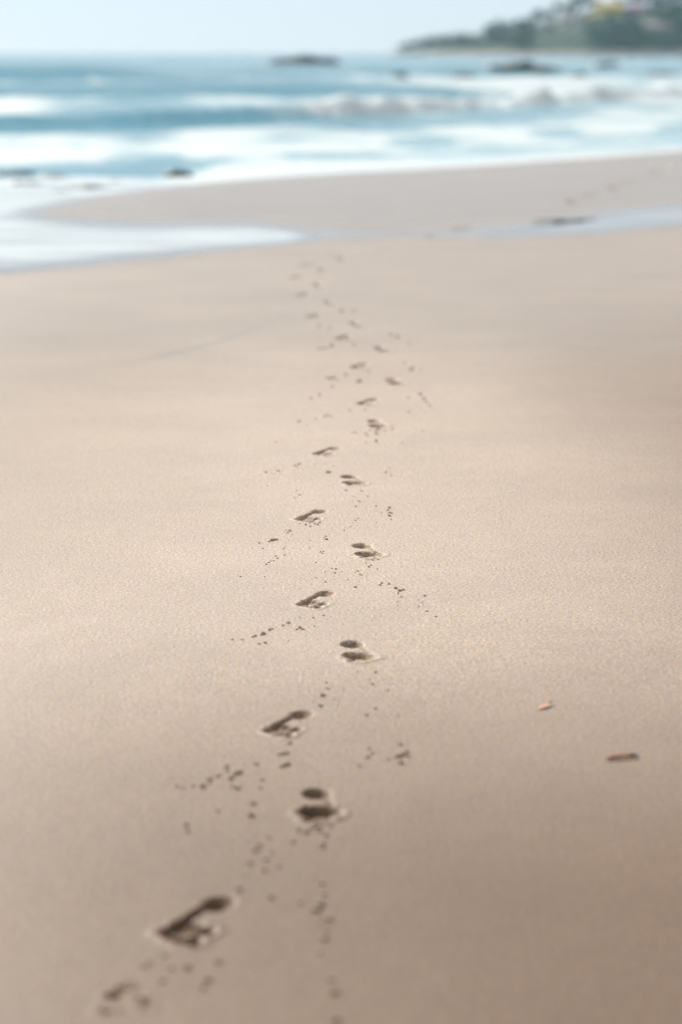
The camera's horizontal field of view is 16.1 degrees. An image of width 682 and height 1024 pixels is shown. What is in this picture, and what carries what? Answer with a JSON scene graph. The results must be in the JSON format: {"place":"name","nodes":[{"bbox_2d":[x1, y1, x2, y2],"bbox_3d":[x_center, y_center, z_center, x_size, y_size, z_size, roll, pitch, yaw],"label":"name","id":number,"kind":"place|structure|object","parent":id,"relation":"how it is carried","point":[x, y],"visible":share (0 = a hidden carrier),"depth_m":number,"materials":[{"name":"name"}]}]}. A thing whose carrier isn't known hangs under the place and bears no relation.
{"place":"outdoors","nodes":[
{"label":"outdoors","id":0,"kind":"place"},
{"bbox_2d":[0,176,323,271],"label":"pool water","id":1,"kind":"structure","parent":0,"point":[30,239],"depth_m":20.37,"materials":[{"name":"white liquid"}]},
{"bbox_2d":[0,0,679,52],"label":"sky","id":2,"kind":"structure","parent":0,"point":[26,26],"materials":[{"name":"white"}]},
{"bbox_2d":[0,151,681,1023],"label":"beach","id":3,"kind":"structure","parent":0,"point":[500,847],"depth_m":6.67,"materials":[{"name":"beige sand"}]},
{"bbox_2d":[108,991,115,996],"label":"sand crumb","id":4,"kind":"object","parent":3,"relation":"on","point":[112,994],"visible":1,"depth_m":3.92,"materials":[{"name":"beige sand"}]},
{"bbox_2d":[90,979,162,1016],"bbox_3d":[-0.343,0.787,3.904,0.115,0.010,0.160,0,11,0],"label":"footprint","id":5,"kind":"object","parent":3,"relation":"on","point":[121,990],"visible":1,"depth_m":3.90},
{"bbox_2d":[102,1006,111,1013],"bbox_3d":[-0.373,0.795,3.853,0.017,0.012,0.015,-12,22,-2],"label":"sand crumb","id":6,"kind":"object","parent":5,"relation":"on","point":[106,1010],"visible":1,"depth_m":3.85,"materials":[{"name":"beige sand"}]},
{"bbox_2d":[141,995,150,1001],"bbox_3d":[-0.315,0.784,3.892,0.016,0.010,0.013,19,34,5],"label":"sand crumb","id":7,"kind":"object","parent":5,"relation":"on","point":[145,998],"visible":1,"depth_m":3.89,"materials":[{"name":"beige sand"}]},
{"bbox_2d":[183,962,190,968],"bbox_3d":[-0.256,0.758,4.030,0.014,0.010,0.011,-28,-1,-19],"label":"sand crumb","id":8,"kind":"object","parent":3,"relation":"on","point":[187,965],"visible":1,"depth_m":4.03,"materials":[{"name":"beige sand"}]},
{"bbox_2d":[150,892,243,948],"bbox_3d":[-0.238,0.725,4.257,0.118,0.025,0.291,5,12,23],"label":"footprint","id":9,"kind":"object","parent":3,"relation":"on","point":[188,929],"visible":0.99,"depth_m":4.24},
{"bbox_2d":[214,957,222,963],"bbox_3d":[-0.205,0.753,4.056,0.017,0.010,0.016,-9,14,-39],"label":"sand crumb","id":10,"kind":"object","parent":3,"relation":"on","point":[217,960],"visible":1,"depth_m":4.05,"materials":[{"name":"beige sand"}]},
{"bbox_2d":[233,768,240,773],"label":"sand crumb","id":11,"kind":"object","parent":3,"relation":"on","point":[236,771],"visible":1,"depth_m":5.11,"materials":[{"name":"beige sand"}]},
{"bbox_2d":[259,708,318,738],"bbox_3d":[-0.108,0.486,5.504,0.107,0.024,0.268,4,12,21],"label":"footprint","id":12,"kind":"object","parent":3,"relation":"on","point":[282,727],"visible":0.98,"depth_m":5.50},
{"bbox_2d":[296,293,311,295],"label":"footprint","id":13,"kind":"object","parent":3,"relation":"on","point":[301,294],"visible":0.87,"depth_m":15.23},
{"bbox_2d":[292,509,331,522],"bbox_3d":[-0.084,0.018,7.954,0.107,0.020,0.257,4,11,19],"label":"footprint","id":14,"kind":"object","parent":3,"relation":"on","point":[308,516],"visible":0.98,"depth_m":7.95},
{"bbox_2d":[304,314,323,317],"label":"footprint","id":15,"kind":"object","parent":3,"relation":"on","point":[314,316],"visible":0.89,"depth_m":13.99},
{"bbox_2d":[311,906,320,910],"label":"sand crumb","id":16,"kind":"object","parent":3,"relation":"on","point":[315,908],"visible":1,"depth_m":4.29,"materials":[{"name":"beige sand"}]},
{"bbox_2d":[292,589,340,609],"bbox_3d":[-0.056,0.250,6.744,0.108,0.021,0.269,4,11,19],"label":"footprint","id":17,"kind":"object","parent":3,"relation":"on","point":[312,601],"visible":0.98,"depth_m":6.74},
{"bbox_2d":[316,900,323,904],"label":"sand crumb","id":18,"kind":"object","parent":3,"relation":"on","point":[319,902],"visible":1,"depth_m":4.33,"materials":[{"name":"beige sand"}]},
{"bbox_2d":[312,283,328,286],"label":"footprint","id":19,"kind":"object","parent":3,"relation":"on","point":[318,284],"visible":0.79,"depth_m":15.81},
{"bbox_2d":[291,786,350,824],"bbox_3d":[-0.040,0.604,4.903,0.120,0.032,0.264,0,11,0],"label":"footprint","id":20,"kind":"object","parent":3,"relation":"on","point":[328,808],"visible":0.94,"depth_m":4.89},
{"bbox_2d":[315,268,331,270],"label":"footprint","id":21,"kind":"object","parent":3,"relation":"on","point":[322,269],"visible":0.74,"depth_m":16.89},
{"bbox_2d":[320,934,328,939],"bbox_3d":[-0.029,0.733,4.163,0.015,0.012,0.014,-8,13,-35],"label":"sand crumb","id":22,"kind":"object","parent":3,"relation":"on","point":[324,937],"visible":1,"depth_m":4.16,"materials":[{"name":"beige sand"}]},
{"bbox_2d":[309,446,344,456],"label":"footprint","id":23,"kind":"object","parent":3,"relation":"on","point":[325,451],"visible":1,"depth_m":9.24},
{"bbox_2d":[324,915,332,920],"bbox_3d":[-0.022,0.715,4.256,0.014,0.010,0.017,-8,-4,-21],"label":"sand crumb","id":24,"kind":"object","parent":3,"relation":"on","point":[328,917],"visible":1,"depth_m":4.25,"materials":[{"name":"beige sand"}]},
{"bbox_2d":[327,975,334,981],"bbox_3d":[-0.016,0.768,3.976,0.014,0.010,0.012,2,11,11],"label":"sand crumb","id":25,"kind":"object","parent":3,"relation":"on","point":[331,978],"visible":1,"depth_m":3.97,"materials":[{"name":"beige sand"}]},
{"bbox_2d":[321,301,342,304],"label":"footprint","id":26,"kind":"object","parent":3,"relation":"on","point":[330,302],"visible":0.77,"depth_m":14.69},
{"bbox_2d":[329,987,338,993],"bbox_3d":[-0.011,0.777,3.924,0.016,0.011,0.018,-5,23,-7],"label":"sand crumb","id":27,"kind":"object","parent":3,"relation":"on","point":[333,990],"visible":1,"depth_m":3.92,"materials":[{"name":"beige sand"}]},
{"bbox_2d":[331,1016,340,1020],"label":"sand crumb","id":28,"kind":"object","parent":3,"relation":"on","point":[334,1018],"visible":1,"depth_m":3.81,"materials":[{"name":"beige sand"}]},
{"bbox_2d":[333,335,353,339],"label":"footprint","id":29,"kind":"object","parent":3,"relation":"on","point":[341,337],"visible":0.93,"depth_m":12.93},
{"bbox_2d":[338,474,370,486],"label":"footprint","id":30,"kind":"object","parent":3,"relation":"on","point":[357,480],"visible":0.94,"depth_m":8.60},
{"bbox_2d":[346,363,371,368],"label":"footprint","id":31,"kind":"object","parent":3,"relation":"on","point":[357,366],"visible":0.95,"depth_m":11.74},
{"bbox_2d":[348,322,369,326],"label":"footprint","id":32,"kind":"object","parent":3,"relation":"on","point":[359,324],"visible":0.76,"depth_m":13.53},
{"bbox_2d":[337,639,382,663],"bbox_3d":[0.048,0.364,6.161,0.115,0.028,0.262,0,11,0],"label":"footprint","id":33,"kind":"object","parent":3,"relation":"on","point":[364,653],"visible":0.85,"depth_m":6.15},
{"bbox_2d":[354,398,381,405],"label":"footprint","id":34,"kind":"object","parent":3,"relation":"on","point":[367,402],"visible":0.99,"depth_m":10.55},
{"bbox_2d":[349,543,389,558],"bbox_3d":[0.087,0.128,7.394,0.125,0.026,0.260,0,11,0],"label":"footprint","id":35,"kind":"object","parent":3,"relation":"on","point":[373,551],"visible":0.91,"depth_m":7.38},
{"bbox_2d":[365,419,391,427],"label":"footprint","id":36,"kind":"object","parent":3,"relation":"on","point":[380,423],"visible":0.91,"depth_m":9.91},
{"bbox_2d":[372,346,395,351],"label":"footprint","id":37,"kind":"object","parent":3,"relation":"on","point":[383,349],"visible":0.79,"depth_m":12.41},
{"bbox_2d":[383,378,408,384],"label":"footprint","id":38,"kind":"object","parent":3,"relation":"on","point":[396,381],"visible":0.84,"depth_m":11.19},
{"bbox_2d":[446,227,473,230],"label":"footprint","id":39,"kind":"object","parent":3,"relation":"on","point":[464,228],"visible":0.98,"depth_m":20.84},
{"bbox_2d":[538,700,552,708],"bbox_3d":[0.477,0.449,5.633,0.016,0.007,0.066,8,13,35],"label":"leaf","id":40,"kind":"object","parent":3,"relation":"on","point":[544,705],"visible":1,"depth_m":5.63,"materials":[{"name":"orange plant"}]},
{"bbox_2d":[564,200,583,202],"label":"footprint","id":41,"kind":"object","parent":3,"relation":"on","point":[571,201],"visible":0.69,"depth_m":24.39},
{"bbox_2d":[468,207,681,235],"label":"pool water","id":42,"kind":"structure","parent":3,"relation":"on","point":[635,219],"depth_m":21.55,"materials":[{"name":"grey liquid"}]},
{"bbox_2d":[531,218,596,221],"bbox_3d":[2.027,-2.635,21.821,0.903,0.031,0.089,-9,14,-40],"label":"seaweed strand","id":43,"kind":"object","parent":42,"relation":"on","point":[563,220],"visible":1,"depth_m":21.78},
{"bbox_2d":[606,753,637,759],"bbox_3d":[0.606,0.526,5.220,0.075,0.010,0.013,-3,11,-17],"label":"twig","id":44,"kind":"object","parent":3,"relation":"on","point":[620,755],"visible":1,"depth_m":5.22,"materials":[{"name":"brown wood"}]},
{"bbox_2d":[0,53,681,183],"bbox_3d":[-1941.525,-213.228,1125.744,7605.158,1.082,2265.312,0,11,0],"label":"sea","id":45,"kind":"structure","parent":0,"point":[208,117],"depth_m":54.14,"materials":[{"name":"liquid"}]},
{"bbox_2d":[0,171,36,173],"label":"rock","id":46,"kind":"object","parent":45,"relation":"on","point":[15,172],"visible":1,"depth_m":30.89,"materials":[{"name":"grey stone"}]},
{"bbox_2d":[8,181,42,183],"bbox_3d":[-3.688,-3.819,28.144,0.585,0.060,0.405,0,11,0],"label":"rock","id":47,"kind":"object","parent":45,"relation":"in","point":[19,182],"visible":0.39,"depth_m":28.06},
{"bbox_2d":[39,174,67,176],"bbox_3d":[-3.557,-4.128,29.752,0.402,0.068,0.340,-5,12,-25],"label":"rock","id":48,"kind":"object","parent":45,"relation":"on","point":[48,175],"visible":0.4,"depth_m":29.71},
{"bbox_2d":[67,184,106,187],"bbox_3d":[-2.896,-3.671,27.344,0.625,0.071,0.461,0,11,0],"label":"rock","id":49,"kind":"object","parent":45,"relation":"in","point":[88,186],"visible":0.38,"depth_m":27.27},
{"bbox_2d":[163,169,194,176],"bbox_3d":[-2.039,-4.248,30.337,0.352,0.103,0.296,5,12,23],"label":"rock","id":50,"kind":"object","parent":45,"relation":"on","point":[176,173],"visible":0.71,"depth_m":30.26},
{"bbox_2d":[264,55,341,63],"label":"rock","id":51,"kind":"object","parent":45,"relation":"in","point":[305,59],"visible":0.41,"depth_m":279.04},
{"bbox_2d":[390,72,409,77],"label":"rock","id":52,"kind":"object","parent":45,"relation":"in","point":[401,75],"visible":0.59,"depth_m":144.88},
{"bbox_2d":[451,74,475,76],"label":"rock","id":53,"kind":"object","parent":45,"relation":"on","point":[463,75],"visible":0.98,"depth_m":150.69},
{"bbox_2d":[483,60,564,71],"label":"rock","id":54,"kind":"object","parent":45,"relation":"in","point":[527,65],"visible":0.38,"depth_m":157.66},
{"bbox_2d":[570,72,587,75],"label":"rock","id":55,"kind":"object","parent":45,"relation":"in","point":[578,74],"visible":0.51,"depth_m":153.73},
{"bbox_2d":[593,61,610,66],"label":"rock","id":56,"kind":"object","parent":45,"relation":"in","point":[604,64],"visible":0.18,"depth_m":167.43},
{"bbox_2d":[607,61,619,65],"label":"rock","id":57,"kind":"object","parent":45,"relation":"in","point":[614,63],"visible":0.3,"depth_m":259.74,"materials":[{"name":"grey stone"}]},
{"bbox_2d":[644,72,677,75],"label":"rock","id":58,"kind":"object","parent":45,"relation":"on","point":[659,73],"visible":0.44,"depth_m":153.82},
{"bbox_2d":[386,4,681,55],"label":"headland","id":59,"kind":"structure","parent":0,"point":[540,44],"depth_m":892.07,"materials":[{"name":"green plant"}]},
{"bbox_2d":[396,45,406,52],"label":"tree","id":60,"kind":"object","parent":59,"relation":"on","point":[401,47],"visible":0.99,"depth_m":911.37,"materials":[{"name":"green plant"}]},
{"bbox_2d":[402,42,411,51],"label":"tree","id":61,"kind":"object","parent":59,"relation":"on","point":[407,45],"visible":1,"depth_m":912.69,"materials":[{"name":"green plant"}]},
{"bbox_2d":[406,41,418,51],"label":"tree","id":62,"kind":"object","parent":59,"relation":"on","point":[413,45],"visible":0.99,"depth_m":913.98,"materials":[{"name":"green plant"}]},
{"bbox_2d":[416,36,429,49],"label":"tree","id":63,"kind":"object","parent":59,"relation":"on","point":[424,43],"visible":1,"depth_m":914.47,"materials":[{"name":"green plant"}]},
{"bbox_2d":[426,36,433,49],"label":"tree","id":64,"kind":"object","parent":59,"relation":"on","point":[429,40],"visible":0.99,"depth_m":913.30,"materials":[{"name":"green plant"}]},
{"bbox_2d":[431,35,446,49],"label":"tree","id":65,"kind":"object","parent":59,"relation":"on","point":[436,41],"visible":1,"depth_m":913.14,"materials":[{"name":"green plant"}]},
{"bbox_2d":[438,35,450,48],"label":"tree","id":66,"kind":"object","parent":59,"relation":"on","point":[443,36],"visible":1,"depth_m":913.99,"materials":[{"name":"green plant"}]},
{"bbox_2d":[439,38,451,48],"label":"tree","id":67,"kind":"object","parent":59,"relation":"on","point":[443,39],"visible":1,"depth_m":912.09,"materials":[{"name":"green plant"}]},
{"bbox_2d":[445,32,459,46],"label":"tree","id":68,"kind":"object","parent":59,"relation":"on","point":[454,36],"visible":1,"depth_m":914.51,"materials":[{"name":"green plant"}]},
{"bbox_2d":[452,38,457,47],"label":"tree","id":69,"kind":"object","parent":59,"relation":"on","point":[454,42],"visible":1,"depth_m":910.25,"materials":[{"name":"green plant"}]},
{"bbox_2d":[457,34,467,46],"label":"tree","id":70,"kind":"object","parent":59,"relation":"on","point":[461,40],"visible":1,"depth_m":912.57,"materials":[{"name":"green plant"}]},
{"bbox_2d":[466,41,475,45],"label":"tree","id":71,"kind":"object","parent":59,"relation":"on","point":[470,43],"visible":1,"depth_m":897.01,"materials":[{"name":"green plant"}]},
{"bbox_2d":[470,32,479,41],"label":"tree","id":72,"kind":"object","parent":59,"relation":"on","point":[478,34],"visible":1,"depth_m":917.77,"materials":[{"name":"green plant"}]},
{"bbox_2d":[478,39,486,45],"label":"tree","id":73,"kind":"object","parent":59,"relation":"on","point":[481,43],"visible":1,"depth_m":896.78,"materials":[{"name":"green plant"}]},
{"bbox_2d":[481,29,488,40],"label":"tree","id":74,"kind":"object","parent":59,"relation":"on","point":[485,33],"visible":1,"depth_m":914.01,"materials":[{"name":"green plant"}]},
{"bbox_2d":[483,23,492,37],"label":"tree","id":75,"kind":"object","parent":59,"relation":"on","point":[487,26],"visible":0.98,"depth_m":916.35,"materials":[{"name":"green plant"}]},
{"bbox_2d":[485,37,492,45],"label":"tree","id":76,"kind":"object","parent":59,"relation":"on","point":[488,41],"visible":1,"depth_m":899.67,"materials":[{"name":"green plant"}]},
{"bbox_2d":[490,27,504,38],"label":"tree","id":77,"kind":"object","parent":59,"relation":"on","point":[496,32],"visible":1,"depth_m":910.21,"materials":[{"name":"green plant"}]},
{"bbox_2d":[491,18,510,32],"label":"tree","id":78,"kind":"object","parent":59,"relation":"on","point":[497,26],"visible":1,"depth_m":913.04,"materials":[{"name":"green plant"}]},
{"bbox_2d":[502,26,508,34],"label":"tree","id":79,"kind":"object","parent":59,"relation":"on","point":[506,29],"visible":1,"depth_m":913.22,"materials":[{"name":"green plant"}]},
{"bbox_2d":[509,25,519,33],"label":"tree","id":80,"kind":"object","parent":59,"relation":"on","point":[515,28],"visible":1,"depth_m":914.16,"materials":[{"name":"green plant"}]},
{"bbox_2d":[514,40,523,46],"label":"tree","id":81,"kind":"object","parent":59,"relation":"on","point":[520,43],"visible":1,"depth_m":880.32,"materials":[{"name":"green plant"}]},
{"bbox_2d":[515,22,525,31],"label":"tree","id":82,"kind":"object","parent":59,"relation":"on","point":[521,25],"visible":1,"depth_m":914.44,"materials":[{"name":"green plant"}]},
{"bbox_2d":[514,18,530,30],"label":"tree","id":83,"kind":"object","parent":59,"relation":"on","point":[518,21],"visible":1,"depth_m":916.10,"materials":[{"name":"green plant"}]},
{"bbox_2d":[522,32,534,39],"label":"tree","id":84,"kind":"object","parent":59,"relation":"on","point":[527,36],"visible":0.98,"depth_m":888.09,"materials":[{"name":"green plant"}]},
{"bbox_2d":[529,11,537,27],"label":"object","id":85,"kind":"object","parent":59,"relation":"on","point":[533,16],"visible":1,"depth_m":918.76,"materials":[{"name":"white"}]},
{"bbox_2d":[533,8,550,21],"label":"tree","id":86,"kind":"object","parent":59,"relation":"on","point":[543,15],"visible":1,"depth_m":921.81,"materials":[{"name":"green plant"}]},
{"bbox_2d":[540,22,555,27],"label":"house","id":87,"kind":"structure","parent":59,"relation":"on","point":[546,24],"depth_m":915.81,"materials":[{"name":"grey glass"}]},
{"bbox_2d":[546,10,557,21],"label":"tree","id":88,"kind":"object","parent":59,"relation":"on","point":[552,15],"visible":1,"depth_m":922.49,"materials":[{"name":"green plant"}]},
{"bbox_2d":[552,0,576,13],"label":"tree","id":89,"kind":"object","parent":59,"relation":"on","point":[565,8],"visible":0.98,"depth_m":921.44,"materials":[{"name":"green plant"}]},
{"bbox_2d":[558,14,579,25],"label":"house","id":90,"kind":"structure","parent":59,"relation":"on","point":[564,19],"depth_m":912.32,"materials":[{"name":"grey"}]},
{"bbox_2d":[570,0,581,13],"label":"tree","id":91,"kind":"object","parent":59,"relation":"on","point":[572,3],"visible":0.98,"depth_m":921.57,"materials":[{"name":"green plant"}]},
{"bbox_2d":[574,20,587,26],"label":"house","id":92,"kind":"structure","parent":59,"relation":"on","point":[579,22],"depth_m":902.30,"materials":[{"name":"grey"}]},
{"bbox_2d":[576,0,591,11],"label":"tree","id":93,"kind":"object","parent":59,"relation":"on","point":[586,3],"visible":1,"depth_m":919.47,"materials":[{"name":"green plant"}]},
{"bbox_2d":[587,37,599,48],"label":"tree","id":94,"kind":"object","parent":59,"relation":"on","point":[593,42],"visible":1,"depth_m":872.41,"materials":[{"name":"green plant"}]},
{"bbox_2d":[585,13,604,21],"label":"house","id":95,"kind":"structure","parent":59,"relation":"on","point":[589,17],"depth_m":904.37,"materials":[{"name":"beige"}]},
{"bbox_2d":[600,37,606,47],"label":"tree","id":96,"kind":"object","parent":59,"relation":"on","point":[603,40],"visible":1,"depth_m":872.16,"materials":[{"name":"green plant"}]},
{"bbox_2d":[594,2,623,13],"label":"house","id":97,"kind":"structure","parent":59,"relation":"on","point":[611,7],"depth_m":912.55,"materials":[{"name":"yellow"}]},
{"bbox_2d":[603,17,614,25],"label":"tree","id":98,"kind":"object","parent":59,"relation":"on","point":[607,21],"visible":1,"depth_m":892.47,"materials":[{"name":"green plant"}]},
{"bbox_2d":[606,11,612,19],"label":"tree","id":99,"kind":"object","parent":59,"relation":"on","point":[609,15],"visible":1,"depth_m":897.14,"materials":[{"name":"green plant"}]},
{"bbox_2d":[617,38,625,48],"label":"tree","id":100,"kind":"object","parent":59,"relation":"on","point":[620,42],"visible":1,"depth_m":871.60,"materials":[{"name":"green plant"}]},
{"bbox_2d":[625,13,638,21],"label":"tree","id":101,"kind":"object","parent":59,"relation":"on","point":[632,17],"visible":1,"depth_m":893.43,"materials":[{"name":"green plant"}]},
{"bbox_2d":[628,5,646,13],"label":"house","id":102,"kind":"structure","parent":59,"relation":"on","point":[636,9],"depth_m":909.43,"materials":[{"name":"pink"}]},
{"bbox_2d":[635,24,644,30],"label":"tree","id":103,"kind":"object","parent":59,"relation":"on","point":[640,26],"visible":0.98,"depth_m":883.89,"materials":[{"name":"green plant"}]},
{"bbox_2d":[647,6,656,16],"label":"tree","id":104,"kind":"object","parent":59,"relation":"on","point":[651,10],"visible":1,"depth_m":899.93,"materials":[{"name":"green plant"}]},
{"bbox_2d":[644,22,661,30],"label":"house","id":105,"kind":"structure","parent":59,"relation":"on","point":[652,26],"depth_m":886.14,"materials":[{"name":"grey"}]},
{"bbox_2d":[646,28,661,36],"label":"tree","id":106,"kind":"object","parent":59,"relation":"on","point":[649,32],"visible":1,"depth_m":875.93,"materials":[{"name":"green plant"}]},
{"bbox_2d":[650,2,663,9],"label":"tree","id":107,"kind":"object","parent":59,"relation":"on","point":[656,5],"visible":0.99,"depth_m":904.81,"materials":[{"name":"green plant"}]},
{"bbox_2d":[661,24,673,29],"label":"house","id":108,"kind":"structure","parent":59,"relation":"on","point":[666,26],"depth_m":886.88,"materials":[{"name":"grey glass"}]},
{"bbox_2d":[666,2,680,9],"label":"tree","id":109,"kind":"object","parent":59,"relation":"on","point":[671,6],"visible":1,"depth_m":904.97,"materials":[{"name":"green plant"}]},
{"bbox_2d":[670,38,679,47],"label":"tree","id":110,"kind":"object","parent":59,"relation":"on","point":[676,41],"visible":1,"depth_m":869.29,"materials":[{"name":"green plant"}]},
{"bbox_2d":[671,8,679,15],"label":"tree","id":111,"kind":"object","parent":59,"relation":"on","point":[675,11],"visible":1,"depth_m":898.59,"materials":[{"name":"green plant"}]},
{"bbox_2d":[424,49,681,55],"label":"headland shore","id":112,"kind":"structure","parent":0,"point":[661,52],"depth_m":869.68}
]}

